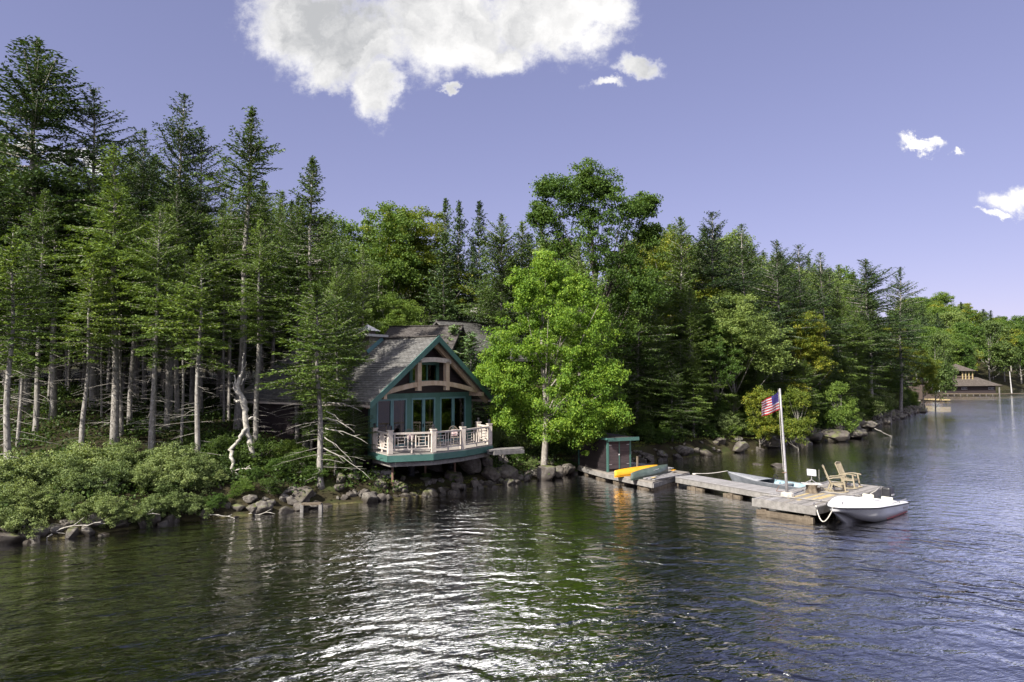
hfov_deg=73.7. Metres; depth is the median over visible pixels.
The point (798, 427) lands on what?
bush
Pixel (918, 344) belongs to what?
broadleaf tree
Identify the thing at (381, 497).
stone
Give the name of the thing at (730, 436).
moss
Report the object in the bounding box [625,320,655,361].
spruce tree
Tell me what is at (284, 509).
rock
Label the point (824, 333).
spruce tree
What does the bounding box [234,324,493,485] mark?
cabin
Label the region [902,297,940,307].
broadleaf tree
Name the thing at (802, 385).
broadleaf tree
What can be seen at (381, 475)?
stone
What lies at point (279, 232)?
spruce tree
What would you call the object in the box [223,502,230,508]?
rock
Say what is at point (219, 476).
shrub
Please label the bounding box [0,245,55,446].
spruce tree
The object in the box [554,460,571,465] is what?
shrub
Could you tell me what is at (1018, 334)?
broadleaf tree
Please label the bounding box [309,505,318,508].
rock
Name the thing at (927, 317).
broadleaf tree
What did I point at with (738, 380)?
spruce sapling
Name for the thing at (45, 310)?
spruce tree
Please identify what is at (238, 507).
rock
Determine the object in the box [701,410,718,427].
shrub
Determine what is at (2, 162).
spruce tree
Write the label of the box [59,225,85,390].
spruce tree
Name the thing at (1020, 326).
broadleaf tree
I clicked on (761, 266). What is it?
spruce tree
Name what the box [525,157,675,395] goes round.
broadleaf tree
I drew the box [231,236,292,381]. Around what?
spruce tree
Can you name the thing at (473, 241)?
spruce tree
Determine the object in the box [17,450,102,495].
shrub
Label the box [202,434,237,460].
shrub
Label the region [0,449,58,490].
shrub
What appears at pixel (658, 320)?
spruce tree
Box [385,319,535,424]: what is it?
back house
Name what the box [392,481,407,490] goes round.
boulder
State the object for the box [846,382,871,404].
broadleaf tree
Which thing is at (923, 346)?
broadleaf tree
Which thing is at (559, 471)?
boulder
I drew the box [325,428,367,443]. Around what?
dead bough
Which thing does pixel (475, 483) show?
rock
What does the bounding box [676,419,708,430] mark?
shrub
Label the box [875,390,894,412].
shrub
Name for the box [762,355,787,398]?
spruce sapling
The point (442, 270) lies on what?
spruce tree
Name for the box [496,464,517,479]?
boulder
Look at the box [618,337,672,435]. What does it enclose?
spruce sapling
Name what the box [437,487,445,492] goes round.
rock
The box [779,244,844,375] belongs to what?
spruce tree
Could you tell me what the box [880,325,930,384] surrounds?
broadleaf tree
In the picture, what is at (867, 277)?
spruce tree
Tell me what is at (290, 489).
boulder
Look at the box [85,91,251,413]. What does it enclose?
spruce tree
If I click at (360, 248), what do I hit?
broadleaf tree
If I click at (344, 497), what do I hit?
rock
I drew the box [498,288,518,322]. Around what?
spruce tree
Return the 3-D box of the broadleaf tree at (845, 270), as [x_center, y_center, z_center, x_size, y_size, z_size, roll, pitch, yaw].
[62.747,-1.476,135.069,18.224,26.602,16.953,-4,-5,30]
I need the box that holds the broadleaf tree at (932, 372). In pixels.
[911,350,942,407]
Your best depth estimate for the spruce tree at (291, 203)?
62.67 m
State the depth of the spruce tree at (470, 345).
47.81 m
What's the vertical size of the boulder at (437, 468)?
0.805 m
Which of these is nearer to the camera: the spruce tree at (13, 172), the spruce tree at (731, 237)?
the spruce tree at (13, 172)
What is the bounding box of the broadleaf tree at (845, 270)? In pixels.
[828,265,878,304]
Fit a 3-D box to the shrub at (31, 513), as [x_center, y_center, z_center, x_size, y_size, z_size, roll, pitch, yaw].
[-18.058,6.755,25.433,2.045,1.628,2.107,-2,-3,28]
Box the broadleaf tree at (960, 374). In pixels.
[945,355,973,375]
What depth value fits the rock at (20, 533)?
25.04 m
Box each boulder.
[0,532,24,544]
[28,525,48,537]
[48,523,66,533]
[283,486,296,493]
[292,486,313,502]
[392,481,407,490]
[423,477,431,485]
[427,464,443,471]
[444,470,462,481]
[451,482,463,489]
[457,449,480,472]
[480,455,492,466]
[481,465,501,482]
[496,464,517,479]
[498,455,508,464]
[536,465,555,480]
[553,465,563,477]
[561,463,575,474]
[643,453,654,461]
[733,441,749,452]
[760,437,781,447]
[770,463,783,466]
[805,431,822,441]
[822,429,849,441]
[836,427,867,438]
[861,421,877,429]
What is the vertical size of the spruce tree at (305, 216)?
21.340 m
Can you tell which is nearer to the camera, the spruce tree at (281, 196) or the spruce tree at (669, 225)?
the spruce tree at (281, 196)
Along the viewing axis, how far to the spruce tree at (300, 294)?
48.95 m
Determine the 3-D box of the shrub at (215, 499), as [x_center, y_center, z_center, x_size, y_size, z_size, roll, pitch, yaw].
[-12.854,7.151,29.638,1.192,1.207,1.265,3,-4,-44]
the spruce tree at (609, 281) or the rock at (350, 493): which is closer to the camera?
the rock at (350, 493)
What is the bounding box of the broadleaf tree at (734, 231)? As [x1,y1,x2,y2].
[710,226,771,270]
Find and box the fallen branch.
[56,518,104,533]
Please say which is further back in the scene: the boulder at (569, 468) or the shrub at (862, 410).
the shrub at (862, 410)
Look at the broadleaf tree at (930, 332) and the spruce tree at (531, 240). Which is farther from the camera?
the broadleaf tree at (930, 332)
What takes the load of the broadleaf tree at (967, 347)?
on the ground at (328, 494)
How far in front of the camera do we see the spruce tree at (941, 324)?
365.28 m
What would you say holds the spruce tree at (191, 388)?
on the ground at (328, 494)
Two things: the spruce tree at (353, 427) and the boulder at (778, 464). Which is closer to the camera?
the spruce tree at (353, 427)
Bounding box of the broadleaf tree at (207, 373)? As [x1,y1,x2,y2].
[205,353,214,377]
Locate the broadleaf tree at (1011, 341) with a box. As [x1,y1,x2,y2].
[986,335,1019,381]
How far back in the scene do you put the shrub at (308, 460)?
33.46 m
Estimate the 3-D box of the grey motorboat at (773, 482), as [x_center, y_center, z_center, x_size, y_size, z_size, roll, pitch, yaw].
[14.203,7.709,36.419,1.552,1.105,6.817,2,-4,-31]
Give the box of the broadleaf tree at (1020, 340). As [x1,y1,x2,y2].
[1009,334,1023,383]
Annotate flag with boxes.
[761,393,779,415]
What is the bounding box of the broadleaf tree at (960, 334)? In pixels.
[924,328,971,343]
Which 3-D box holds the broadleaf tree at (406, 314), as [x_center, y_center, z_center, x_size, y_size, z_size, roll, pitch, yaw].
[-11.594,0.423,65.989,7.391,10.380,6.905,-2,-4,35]
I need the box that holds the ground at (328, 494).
[0,288,1023,539]
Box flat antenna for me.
[807,469,816,483]
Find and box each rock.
[0,520,17,532]
[17,529,30,541]
[29,535,39,542]
[61,519,77,527]
[65,526,79,538]
[78,516,89,524]
[79,526,95,535]
[87,512,106,526]
[109,519,128,527]
[138,517,148,526]
[144,512,160,524]
[157,520,168,524]
[161,514,175,522]
[199,509,208,518]
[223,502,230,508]
[231,504,245,511]
[242,494,257,502]
[246,503,256,513]
[255,500,273,513]
[267,499,275,504]
[278,506,294,512]
[279,494,288,501]
[286,495,297,504]
[293,502,310,510]
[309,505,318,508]
[323,503,332,506]
[340,495,348,499]
[346,491,357,496]
[358,488,369,497]
[361,492,377,502]
[385,494,392,500]
[421,490,430,496]
[425,488,437,495]
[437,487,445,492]
[450,487,459,492]
[469,479,480,487]
[502,479,514,484]
[507,478,519,483]
[517,474,523,480]
[524,471,531,478]
[527,468,536,476]
[635,457,646,462]
[657,451,663,457]
[673,454,682,458]
[674,445,687,453]
[680,446,690,455]
[700,449,712,455]
[715,437,725,444]
[735,436,742,441]
[780,436,794,444]
[882,417,891,424]
[892,409,896,419]
[896,413,905,418]
[919,408,927,412]
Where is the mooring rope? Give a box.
[815,505,833,521]
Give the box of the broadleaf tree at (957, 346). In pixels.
[929,336,964,365]
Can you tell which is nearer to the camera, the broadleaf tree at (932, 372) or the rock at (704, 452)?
the rock at (704, 452)
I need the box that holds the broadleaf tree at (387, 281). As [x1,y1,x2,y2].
[328,200,433,317]
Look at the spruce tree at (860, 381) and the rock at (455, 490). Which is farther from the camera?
the spruce tree at (860, 381)
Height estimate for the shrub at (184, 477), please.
2.160 m
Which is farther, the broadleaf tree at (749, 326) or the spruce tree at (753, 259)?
the spruce tree at (753, 259)
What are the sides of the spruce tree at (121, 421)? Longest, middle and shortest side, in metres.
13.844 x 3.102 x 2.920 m
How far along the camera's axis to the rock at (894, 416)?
97.14 m
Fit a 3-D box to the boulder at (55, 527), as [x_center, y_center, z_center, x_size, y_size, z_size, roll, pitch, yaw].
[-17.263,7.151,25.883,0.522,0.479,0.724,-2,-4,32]
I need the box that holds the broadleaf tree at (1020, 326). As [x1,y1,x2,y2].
[995,323,1023,366]
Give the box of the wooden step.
[300,502,322,511]
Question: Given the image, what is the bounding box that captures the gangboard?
[643,473,682,479]
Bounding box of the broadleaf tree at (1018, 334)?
[1013,332,1023,359]
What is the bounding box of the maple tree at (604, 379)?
[472,248,634,464]
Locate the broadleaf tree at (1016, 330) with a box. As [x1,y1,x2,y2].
[1008,328,1023,370]
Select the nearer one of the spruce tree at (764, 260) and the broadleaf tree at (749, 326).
the broadleaf tree at (749, 326)
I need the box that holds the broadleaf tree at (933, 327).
[925,326,943,346]
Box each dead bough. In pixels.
[324,437,350,459]
[324,448,363,472]
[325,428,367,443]
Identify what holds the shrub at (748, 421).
on the ground at (328, 494)
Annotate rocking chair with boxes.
[820,465,848,492]
[835,461,862,488]
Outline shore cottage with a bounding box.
[907,381,942,398]
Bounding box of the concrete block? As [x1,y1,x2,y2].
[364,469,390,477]
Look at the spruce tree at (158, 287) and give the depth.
33.77 m
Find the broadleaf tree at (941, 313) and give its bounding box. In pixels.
[929,312,969,329]
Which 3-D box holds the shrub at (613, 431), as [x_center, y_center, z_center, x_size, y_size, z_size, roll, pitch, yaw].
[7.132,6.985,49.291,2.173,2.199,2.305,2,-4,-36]
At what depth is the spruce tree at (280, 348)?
53.11 m
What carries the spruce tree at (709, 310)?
on the ground at (328, 494)
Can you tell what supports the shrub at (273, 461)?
on the ground at (328, 494)
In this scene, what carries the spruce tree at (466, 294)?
on the ground at (328, 494)
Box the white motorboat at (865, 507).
[826,486,909,522]
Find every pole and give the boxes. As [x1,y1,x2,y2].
[762,494,827,501]
[803,490,860,495]
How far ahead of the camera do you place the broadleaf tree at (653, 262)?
64.22 m
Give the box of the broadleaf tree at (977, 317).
[965,309,982,326]
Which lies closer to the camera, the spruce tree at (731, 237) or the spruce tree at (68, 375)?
the spruce tree at (68, 375)
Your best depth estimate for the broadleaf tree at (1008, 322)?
444.45 m
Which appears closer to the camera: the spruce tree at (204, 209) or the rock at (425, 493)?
the rock at (425, 493)
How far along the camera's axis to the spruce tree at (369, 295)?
49.62 m
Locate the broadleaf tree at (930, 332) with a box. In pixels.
[917,327,956,356]
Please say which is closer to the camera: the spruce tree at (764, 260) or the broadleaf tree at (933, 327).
the spruce tree at (764, 260)
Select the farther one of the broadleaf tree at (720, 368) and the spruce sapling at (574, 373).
the broadleaf tree at (720, 368)
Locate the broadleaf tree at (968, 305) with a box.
[957,303,972,308]
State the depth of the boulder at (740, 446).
54.53 m
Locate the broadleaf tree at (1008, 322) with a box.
[980,319,1019,343]
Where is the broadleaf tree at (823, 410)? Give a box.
[808,388,831,416]
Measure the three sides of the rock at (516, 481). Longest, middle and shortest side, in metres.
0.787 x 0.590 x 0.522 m
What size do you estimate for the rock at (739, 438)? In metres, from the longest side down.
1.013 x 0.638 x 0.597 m
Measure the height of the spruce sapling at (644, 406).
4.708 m
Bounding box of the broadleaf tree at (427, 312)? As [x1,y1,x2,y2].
[416,289,464,324]
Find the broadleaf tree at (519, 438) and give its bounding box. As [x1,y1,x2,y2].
[505,406,541,451]
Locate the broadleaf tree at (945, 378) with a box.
[923,329,958,409]
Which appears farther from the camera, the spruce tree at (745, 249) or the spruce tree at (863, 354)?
the spruce tree at (863, 354)
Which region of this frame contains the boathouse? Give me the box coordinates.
[943,364,1023,394]
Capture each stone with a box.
[334,484,344,491]
[336,473,345,482]
[347,472,359,480]
[374,479,385,487]
[375,473,384,479]
[377,493,386,500]
[400,488,408,492]
[401,493,411,497]
[454,474,462,482]
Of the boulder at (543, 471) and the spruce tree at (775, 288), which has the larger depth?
the spruce tree at (775, 288)
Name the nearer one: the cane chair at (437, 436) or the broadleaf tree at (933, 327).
the cane chair at (437, 436)
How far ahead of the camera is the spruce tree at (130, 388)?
38.88 m
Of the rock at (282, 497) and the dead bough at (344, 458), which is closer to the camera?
the rock at (282, 497)
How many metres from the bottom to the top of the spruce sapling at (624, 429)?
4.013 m
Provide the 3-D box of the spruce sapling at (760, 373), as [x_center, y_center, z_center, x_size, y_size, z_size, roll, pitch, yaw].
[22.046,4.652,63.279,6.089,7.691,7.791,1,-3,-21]
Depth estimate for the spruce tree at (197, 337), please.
54.86 m
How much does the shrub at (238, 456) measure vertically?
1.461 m
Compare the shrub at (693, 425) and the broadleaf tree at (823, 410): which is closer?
the shrub at (693, 425)
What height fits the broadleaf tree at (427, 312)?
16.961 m
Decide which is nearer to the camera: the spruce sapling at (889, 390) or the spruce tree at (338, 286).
the spruce tree at (338, 286)
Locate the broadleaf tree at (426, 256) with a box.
[358,205,483,325]
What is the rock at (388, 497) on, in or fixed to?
on the ground at (328, 494)
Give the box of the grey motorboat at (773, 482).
[728,471,837,489]
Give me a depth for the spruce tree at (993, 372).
376.60 m
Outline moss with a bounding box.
[373,416,877,493]
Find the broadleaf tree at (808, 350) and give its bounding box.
[781,308,843,387]
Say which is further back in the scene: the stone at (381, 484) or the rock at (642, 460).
the rock at (642, 460)
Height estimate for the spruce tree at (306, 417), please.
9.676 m
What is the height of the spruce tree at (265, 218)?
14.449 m
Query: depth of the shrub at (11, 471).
26.68 m
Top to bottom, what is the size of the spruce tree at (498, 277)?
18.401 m
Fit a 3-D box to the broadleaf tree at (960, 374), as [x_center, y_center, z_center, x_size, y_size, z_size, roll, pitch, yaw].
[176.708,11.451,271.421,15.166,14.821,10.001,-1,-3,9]
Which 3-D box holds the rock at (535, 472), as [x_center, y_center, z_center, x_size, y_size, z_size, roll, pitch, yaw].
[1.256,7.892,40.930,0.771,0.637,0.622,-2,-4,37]
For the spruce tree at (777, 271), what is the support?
on the ground at (328, 494)
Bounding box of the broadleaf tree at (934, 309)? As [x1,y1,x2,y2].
[924,306,951,314]
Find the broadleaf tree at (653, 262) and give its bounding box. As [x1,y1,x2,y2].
[624,227,728,356]
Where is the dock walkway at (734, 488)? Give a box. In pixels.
[675,475,784,497]
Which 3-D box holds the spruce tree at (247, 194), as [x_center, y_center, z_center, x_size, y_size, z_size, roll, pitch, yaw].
[-16.108,-4.210,40.504,5.765,19.933,7.600,3,-4,-40]
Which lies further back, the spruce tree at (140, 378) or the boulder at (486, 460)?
the spruce tree at (140, 378)
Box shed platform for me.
[576,464,689,489]
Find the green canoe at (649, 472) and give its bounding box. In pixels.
[630,464,667,480]
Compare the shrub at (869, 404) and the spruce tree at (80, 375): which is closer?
the spruce tree at (80, 375)
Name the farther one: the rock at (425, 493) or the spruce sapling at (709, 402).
the spruce sapling at (709, 402)
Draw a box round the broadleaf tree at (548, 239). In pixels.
[512,236,598,347]
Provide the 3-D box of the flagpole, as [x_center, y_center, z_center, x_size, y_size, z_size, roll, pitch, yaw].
[12.482,4.610,31.105,0.614,4.891,0.571,0,-3,0]
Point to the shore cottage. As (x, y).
(921, 394)
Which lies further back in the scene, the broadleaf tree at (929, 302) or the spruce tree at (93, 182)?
the broadleaf tree at (929, 302)
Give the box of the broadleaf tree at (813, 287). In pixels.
[793,269,859,334]
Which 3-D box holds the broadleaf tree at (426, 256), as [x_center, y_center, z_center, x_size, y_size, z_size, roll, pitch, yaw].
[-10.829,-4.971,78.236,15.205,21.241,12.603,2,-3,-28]
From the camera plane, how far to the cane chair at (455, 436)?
38.18 m
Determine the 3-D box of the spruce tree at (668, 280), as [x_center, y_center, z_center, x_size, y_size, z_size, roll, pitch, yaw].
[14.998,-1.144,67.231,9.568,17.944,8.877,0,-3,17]
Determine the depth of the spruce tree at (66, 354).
49.72 m
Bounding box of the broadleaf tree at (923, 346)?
[888,318,931,361]
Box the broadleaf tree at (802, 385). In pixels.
[776,378,811,411]
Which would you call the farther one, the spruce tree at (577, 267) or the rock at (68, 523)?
the spruce tree at (577, 267)
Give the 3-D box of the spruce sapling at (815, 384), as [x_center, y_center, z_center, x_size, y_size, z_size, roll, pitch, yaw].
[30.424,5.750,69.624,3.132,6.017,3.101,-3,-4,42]
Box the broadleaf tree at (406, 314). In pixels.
[365,290,429,334]
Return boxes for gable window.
[409,362,438,382]
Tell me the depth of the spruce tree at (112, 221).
35.30 m
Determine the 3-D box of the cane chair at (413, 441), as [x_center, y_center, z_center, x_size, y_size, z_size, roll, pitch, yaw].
[-5.276,5.151,35.843,0.742,1.050,0.688,3,-4,-41]
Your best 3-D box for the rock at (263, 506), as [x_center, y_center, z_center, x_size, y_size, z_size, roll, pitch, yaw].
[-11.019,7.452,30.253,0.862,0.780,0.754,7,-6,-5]
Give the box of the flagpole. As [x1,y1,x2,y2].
[778,388,793,496]
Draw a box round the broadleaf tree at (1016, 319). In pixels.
[1002,315,1023,328]
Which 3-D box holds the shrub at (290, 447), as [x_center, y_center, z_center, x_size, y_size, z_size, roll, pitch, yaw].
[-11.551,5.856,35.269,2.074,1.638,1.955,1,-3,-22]
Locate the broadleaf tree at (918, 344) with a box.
[903,332,927,375]
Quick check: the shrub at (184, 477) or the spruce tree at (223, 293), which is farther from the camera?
the spruce tree at (223, 293)
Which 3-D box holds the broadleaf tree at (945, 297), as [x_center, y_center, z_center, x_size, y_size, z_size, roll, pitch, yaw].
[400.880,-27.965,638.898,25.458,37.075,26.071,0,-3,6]
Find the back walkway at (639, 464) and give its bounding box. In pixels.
[631,462,672,468]
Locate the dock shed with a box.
[578,433,638,471]
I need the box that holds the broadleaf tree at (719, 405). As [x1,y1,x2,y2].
[702,388,732,424]
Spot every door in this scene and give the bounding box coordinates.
[376,398,406,448]
[411,397,435,444]
[440,396,465,441]
[609,441,618,468]
[620,441,628,467]
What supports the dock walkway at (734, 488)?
on the water
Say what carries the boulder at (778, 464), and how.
in the water
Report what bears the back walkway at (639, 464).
on the shed platform
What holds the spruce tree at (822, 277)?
on the ground at (328, 494)
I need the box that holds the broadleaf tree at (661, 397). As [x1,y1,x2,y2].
[623,375,669,420]
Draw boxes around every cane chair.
[403,429,416,447]
[427,427,440,446]
[449,426,458,444]
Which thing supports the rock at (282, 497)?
on the ground at (328, 494)
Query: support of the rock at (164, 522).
on the ground at (328, 494)
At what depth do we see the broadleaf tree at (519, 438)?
43.27 m
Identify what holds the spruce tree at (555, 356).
on the ground at (328, 494)
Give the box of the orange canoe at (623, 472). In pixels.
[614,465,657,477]
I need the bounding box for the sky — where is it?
[0,0,1023,324]
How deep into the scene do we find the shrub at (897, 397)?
107.63 m
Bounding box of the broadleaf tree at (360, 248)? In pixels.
[345,233,376,281]
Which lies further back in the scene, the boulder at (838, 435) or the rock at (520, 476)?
the boulder at (838, 435)
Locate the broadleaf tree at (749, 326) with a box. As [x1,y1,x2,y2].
[694,289,799,418]
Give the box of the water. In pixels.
[0,389,1023,681]
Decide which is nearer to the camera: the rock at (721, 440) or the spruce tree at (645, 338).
the rock at (721, 440)
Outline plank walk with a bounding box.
[486,447,523,454]
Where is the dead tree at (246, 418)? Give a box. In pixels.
[228,354,255,473]
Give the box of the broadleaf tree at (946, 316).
[939,310,970,327]
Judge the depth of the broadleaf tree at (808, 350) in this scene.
67.80 m
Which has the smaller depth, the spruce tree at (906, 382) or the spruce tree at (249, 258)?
the spruce tree at (249, 258)
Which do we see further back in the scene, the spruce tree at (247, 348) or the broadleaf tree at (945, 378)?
the broadleaf tree at (945, 378)
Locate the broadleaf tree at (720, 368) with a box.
[685,314,748,429]
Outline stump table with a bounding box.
[801,482,822,493]
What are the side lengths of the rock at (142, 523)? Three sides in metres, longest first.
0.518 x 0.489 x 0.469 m
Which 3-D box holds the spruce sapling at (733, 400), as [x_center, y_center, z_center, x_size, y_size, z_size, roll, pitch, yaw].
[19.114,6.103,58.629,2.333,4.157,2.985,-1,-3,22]
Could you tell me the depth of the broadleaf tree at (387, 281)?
72.17 m
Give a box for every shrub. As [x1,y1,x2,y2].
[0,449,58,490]
[0,459,38,497]
[0,478,59,513]
[0,495,30,528]
[0,500,53,538]
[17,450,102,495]
[34,469,91,499]
[44,441,116,480]
[48,492,95,522]
[73,490,126,527]
[74,460,134,499]
[80,445,149,483]
[98,437,156,466]
[104,496,150,524]
[120,460,161,496]
[127,441,193,482]
[127,493,177,527]
[145,440,208,471]
[150,455,213,493]
[152,474,194,496]
[156,487,194,518]
[173,493,213,518]
[179,452,226,488]
[194,468,228,490]
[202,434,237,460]
[203,492,228,511]
[218,450,251,471]
[227,478,254,497]
[237,437,288,467]
[245,466,266,481]
[253,477,282,494]
[263,456,296,480]
[272,439,308,458]
[283,448,316,475]
[301,462,329,483]
[330,460,351,475]
[337,451,359,470]
[472,431,496,448]
[492,427,509,447]
[508,449,525,461]
[524,458,540,467]
[548,430,571,454]
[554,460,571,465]
[567,461,578,470]
[602,426,622,434]
[622,415,651,435]
[632,420,654,438]
[650,418,674,431]
[654,427,679,443]
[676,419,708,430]
[677,412,714,433]
[699,422,719,437]
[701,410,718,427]
[712,411,745,435]
[719,424,742,435]
[736,419,756,435]
[740,406,756,428]
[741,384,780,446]
[741,415,756,434]
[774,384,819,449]
[776,404,803,422]
[801,409,822,423]
[809,419,820,429]
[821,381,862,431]
[855,406,868,413]
[856,393,888,415]
[856,412,865,419]
[857,395,885,414]
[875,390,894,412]
[876,389,899,411]
[886,391,907,407]
[898,391,910,405]
[903,387,921,405]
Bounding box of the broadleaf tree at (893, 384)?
[884,376,905,397]
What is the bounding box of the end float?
[752,481,882,520]
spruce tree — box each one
[0,35,193,414]
[0,141,40,369]
[0,148,106,383]
[0,171,38,400]
[0,174,49,387]
[0,188,86,437]
[0,195,28,394]
[0,200,24,411]
[0,210,10,331]
[0,224,95,461]
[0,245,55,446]
[1,158,48,378]
[1,174,99,419]
[2,184,57,379]
[5,171,71,391]
[7,86,153,407]
[36,251,148,447]
[38,143,189,444]
[40,238,73,402]
[41,185,108,389]
[45,202,86,387]
[52,168,137,402]
[56,189,103,386]
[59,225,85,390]
[62,144,181,386]
[77,209,168,423]
[79,127,171,400]
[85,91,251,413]
[86,209,130,394]
[86,249,122,421]
[91,189,141,436]
[102,194,162,392]
[103,205,197,444]
[104,152,171,383]
[116,204,216,449]
[123,173,164,404]
[123,196,197,392]
[124,199,181,398]
[130,186,186,390]
[135,203,214,429]
[137,242,237,454]
[138,184,216,420]
[143,126,240,414]
[151,247,208,443]
[158,169,207,203]
[158,204,238,382]
[158,236,239,362]
[179,182,217,408]
[181,245,214,401]
[184,180,209,377]
[186,208,254,396]
[191,106,303,429]
[197,248,254,406]
[204,220,239,423]
[207,233,253,410]
[209,185,256,420]
[209,198,236,363]
[213,218,307,442]
[216,197,289,380]
[219,205,305,404]
[225,198,265,377]
[226,211,242,378]
[226,234,307,378]
[231,180,283,378]
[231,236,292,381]
[240,155,378,449]
[247,238,302,404]
[250,207,312,360]
[253,282,364,489]
[268,197,327,442]
[269,190,294,346]
[270,199,311,356]
[273,284,339,453]
[275,225,326,358]
[287,215,366,348]
[288,203,314,350]
[289,257,375,463]
[291,217,350,332]
[305,245,352,339]
[314,410,355,475]
[320,263,367,356]
[326,394,380,471]
[339,236,380,334]
[344,247,388,332]
[354,257,394,327]
[405,198,474,323]
[414,231,473,324]
[427,200,475,324]
[432,244,466,321]
[442,325,489,423]
[446,200,518,334]
[451,248,477,321]
[455,331,514,427]
[458,213,538,403]
[469,275,507,322]
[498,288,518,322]
[499,221,552,374]
[503,225,563,367]
[508,234,544,336]
[522,245,626,436]
[530,295,560,399]
[590,260,683,436]
[598,245,627,364]
[604,252,629,384]
[606,284,647,391]
[617,232,629,288]
[618,244,678,340]
[620,272,691,402]
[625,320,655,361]
[632,324,686,423]
[650,216,730,394]
[652,288,727,406]
[659,224,671,244]
[660,225,697,317]
[668,231,739,360]
[670,210,768,428]
[685,237,693,278]
[697,252,728,391]
[710,223,784,380]
[715,237,765,390]
[722,257,792,388]
[724,235,747,257]
[724,239,781,343]
[742,239,830,380]
[746,250,787,338]
[759,252,769,264]
[760,255,818,387]
[761,317,815,397]
[765,251,799,305]
[775,275,798,308]
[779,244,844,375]
[789,268,811,312]
[797,252,858,370]
[804,257,822,291]
[809,264,835,314]
[809,309,843,407]
[816,258,938,396]
[818,268,850,351]
[822,281,870,402]
[823,278,877,395]
[831,264,890,348]
[841,306,891,401]
[843,353,870,408]
[846,272,883,329]
[853,328,876,386]
[860,310,895,396]
[861,296,907,370]
[863,305,914,397]
[869,292,882,334]
[875,267,932,412]
[885,351,905,404]
[901,320,918,391]
[911,321,925,378]
[915,304,930,327]
[932,313,949,329]
[980,336,1012,379]
[986,310,993,318]
[1011,364,1023,376]
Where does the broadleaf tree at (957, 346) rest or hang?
on the ground at (328, 494)
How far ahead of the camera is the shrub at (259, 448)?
33.63 m
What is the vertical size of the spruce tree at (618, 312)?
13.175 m
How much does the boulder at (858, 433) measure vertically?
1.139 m
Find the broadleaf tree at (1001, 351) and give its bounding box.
[972,320,1023,381]
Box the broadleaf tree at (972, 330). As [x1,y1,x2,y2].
[948,320,990,359]
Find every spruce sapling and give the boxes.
[547,340,594,411]
[563,362,628,407]
[588,354,631,435]
[614,358,641,421]
[617,395,630,433]
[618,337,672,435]
[629,385,654,425]
[633,384,656,422]
[633,394,659,425]
[647,368,705,441]
[658,343,712,430]
[675,342,714,436]
[677,360,711,415]
[679,328,736,404]
[695,366,717,420]
[709,366,732,420]
[717,356,757,417]
[722,388,746,430]
[727,353,784,417]
[728,372,760,413]
[738,365,773,430]
[741,370,773,426]
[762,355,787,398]
[787,357,829,418]
[807,375,824,411]
[813,348,838,406]
[832,356,859,403]
[876,375,900,396]
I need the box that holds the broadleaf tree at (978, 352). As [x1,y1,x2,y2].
[971,346,984,369]
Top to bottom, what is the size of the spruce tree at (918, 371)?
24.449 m
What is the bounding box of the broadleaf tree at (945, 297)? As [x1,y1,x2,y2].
[930,292,955,307]
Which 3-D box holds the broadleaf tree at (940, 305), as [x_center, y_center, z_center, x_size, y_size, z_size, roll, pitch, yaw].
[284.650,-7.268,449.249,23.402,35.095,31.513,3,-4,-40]
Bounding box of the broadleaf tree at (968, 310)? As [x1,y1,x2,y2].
[945,308,976,319]
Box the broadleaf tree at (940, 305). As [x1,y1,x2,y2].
[928,303,969,313]
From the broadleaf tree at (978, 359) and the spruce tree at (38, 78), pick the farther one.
the broadleaf tree at (978, 359)
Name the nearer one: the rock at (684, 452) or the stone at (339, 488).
the stone at (339, 488)
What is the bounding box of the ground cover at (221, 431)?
[0,374,922,511]
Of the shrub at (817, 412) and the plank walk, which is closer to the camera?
the plank walk
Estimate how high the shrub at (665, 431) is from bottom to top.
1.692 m
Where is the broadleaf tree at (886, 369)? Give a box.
[878,346,898,384]
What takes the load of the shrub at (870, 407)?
on the ground at (328, 494)
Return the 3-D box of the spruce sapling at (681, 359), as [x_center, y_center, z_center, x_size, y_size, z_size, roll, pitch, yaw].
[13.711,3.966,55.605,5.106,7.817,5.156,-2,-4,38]
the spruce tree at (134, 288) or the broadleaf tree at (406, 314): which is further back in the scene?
the broadleaf tree at (406, 314)
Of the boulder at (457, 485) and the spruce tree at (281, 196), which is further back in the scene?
the spruce tree at (281, 196)
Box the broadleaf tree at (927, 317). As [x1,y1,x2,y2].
[901,303,937,326]
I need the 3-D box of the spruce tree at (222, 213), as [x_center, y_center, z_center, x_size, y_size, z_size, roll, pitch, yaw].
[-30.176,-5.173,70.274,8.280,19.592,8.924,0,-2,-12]
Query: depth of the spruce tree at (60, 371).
54.15 m
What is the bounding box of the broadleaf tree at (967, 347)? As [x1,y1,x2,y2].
[945,339,977,375]
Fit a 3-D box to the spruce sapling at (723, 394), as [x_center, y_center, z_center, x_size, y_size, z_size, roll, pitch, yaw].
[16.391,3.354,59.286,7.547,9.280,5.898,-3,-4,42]
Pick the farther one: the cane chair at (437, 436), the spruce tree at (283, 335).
the spruce tree at (283, 335)
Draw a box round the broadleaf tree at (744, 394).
[730,389,761,418]
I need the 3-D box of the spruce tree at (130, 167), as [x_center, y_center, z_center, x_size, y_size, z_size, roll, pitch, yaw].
[-33.217,-6.039,57.257,11.151,21.792,14.267,-3,-4,27]
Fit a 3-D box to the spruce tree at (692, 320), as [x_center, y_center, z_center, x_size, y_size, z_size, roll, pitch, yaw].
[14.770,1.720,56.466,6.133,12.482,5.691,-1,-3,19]
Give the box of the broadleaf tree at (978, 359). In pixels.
[970,349,983,375]
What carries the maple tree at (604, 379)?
on the ground at (328, 494)

